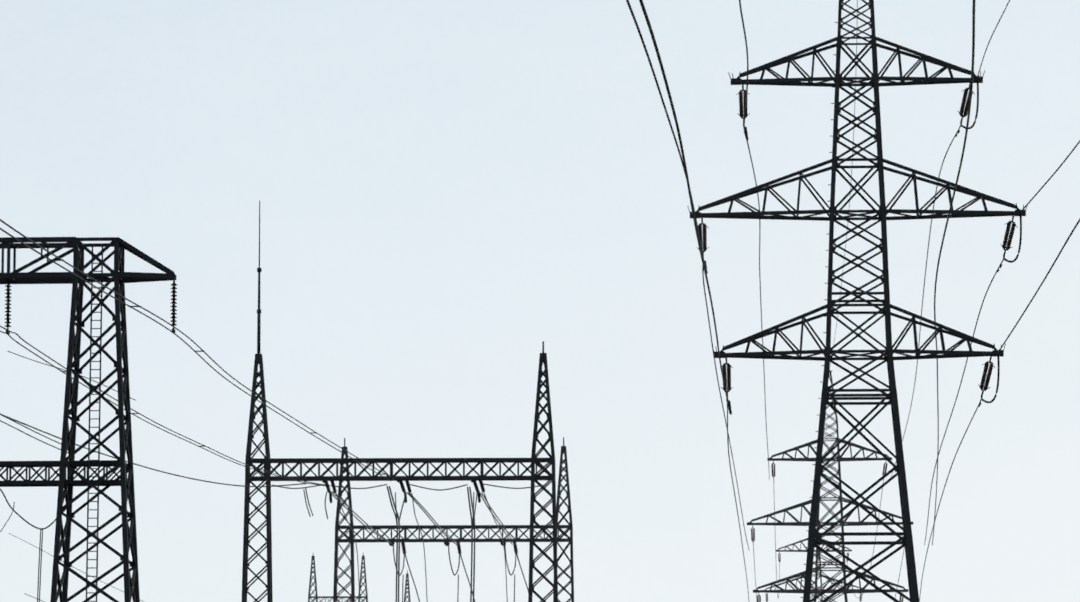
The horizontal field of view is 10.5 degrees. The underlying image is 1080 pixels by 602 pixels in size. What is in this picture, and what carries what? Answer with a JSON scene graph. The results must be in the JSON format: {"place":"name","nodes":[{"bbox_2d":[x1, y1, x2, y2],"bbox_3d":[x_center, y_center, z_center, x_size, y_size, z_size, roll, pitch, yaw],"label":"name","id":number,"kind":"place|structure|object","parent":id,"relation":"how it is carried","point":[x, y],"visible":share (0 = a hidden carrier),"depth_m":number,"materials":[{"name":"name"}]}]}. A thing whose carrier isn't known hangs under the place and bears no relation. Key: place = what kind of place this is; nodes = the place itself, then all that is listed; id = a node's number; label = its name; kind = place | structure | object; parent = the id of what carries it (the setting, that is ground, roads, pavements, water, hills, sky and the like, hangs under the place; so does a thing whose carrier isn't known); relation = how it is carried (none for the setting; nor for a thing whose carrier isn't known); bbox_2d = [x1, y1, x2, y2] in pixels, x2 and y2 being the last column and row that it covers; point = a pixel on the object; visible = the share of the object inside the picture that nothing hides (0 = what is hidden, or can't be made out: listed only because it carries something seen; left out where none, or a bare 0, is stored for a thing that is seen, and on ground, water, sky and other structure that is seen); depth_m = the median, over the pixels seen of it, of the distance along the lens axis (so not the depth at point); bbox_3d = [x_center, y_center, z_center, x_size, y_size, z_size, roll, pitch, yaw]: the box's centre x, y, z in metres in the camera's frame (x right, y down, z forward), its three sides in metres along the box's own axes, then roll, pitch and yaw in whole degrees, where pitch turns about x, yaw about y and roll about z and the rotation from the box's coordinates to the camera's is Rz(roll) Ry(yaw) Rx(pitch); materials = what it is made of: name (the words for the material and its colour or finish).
{"place":"outdoors","nodes":[
{"label":"outdoors","id":0,"kind":"place"},
{"bbox_2d":[0,0,1079,601],"label":"sky","id":1,"kind":"structure","parent":0,"point":[446,191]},
{"label":"ground","id":2,"kind":"structure","parent":0,"visible":0},
{"bbox_2d":[0,219,396,601],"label":"portal tower","id":3,"kind":"structure","parent":2,"relation":"on","point":[118,275],"depth_m":234.14,"materials":[{"name":"metal"}]},
{"bbox_2d":[308,552,367,601],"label":"gantry","id":4,"kind":"object","parent":2,"relation":"on","point":[316,597],"visible":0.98,"depth_m":880.42,"materials":[{"name":"metal"}]},
{"bbox_2d":[242,201,557,601],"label":"substation gantry","id":5,"kind":"object","parent":2,"relation":"on","point":[267,461],"visible":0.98,"depth_m":339.58,"materials":[{"name":"metal"}]},
{"bbox_2d":[404,570,410,601],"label":"mast","id":6,"kind":"object","parent":2,"relation":"on","point":[406,587],"visible":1,"depth_m":959.61,"materials":[{"name":"metal"}]},
{"bbox_2d":[333,437,573,601],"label":"gantry","id":7,"kind":"object","parent":2,"relation":"on","point":[350,539],"visible":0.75,"depth_m":451.48,"materials":[{"name":"metal"}]},
{"bbox_2d":[765,503,861,601],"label":"pylon","id":8,"kind":"object","parent":2,"relation":"on","point":[800,550],"visible":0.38,"depth_m":1006.05,"materials":[{"name":"metal"}]},
{"bbox_2d":[747,371,912,601],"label":"pylon","id":9,"kind":"object","parent":2,"relation":"on","point":[842,524],"visible":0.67,"depth_m":622.82,"materials":[{"name":"metal"}]},
{"bbox_2d":[626,0,1079,601],"bbox_3d":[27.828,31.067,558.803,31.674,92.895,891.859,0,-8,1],"label":"pylon","id":10,"kind":"object","parent":2,"relation":"on","point":[890,350],"visible":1,"depth_m":297.69,"materials":[{"name":"metal"}]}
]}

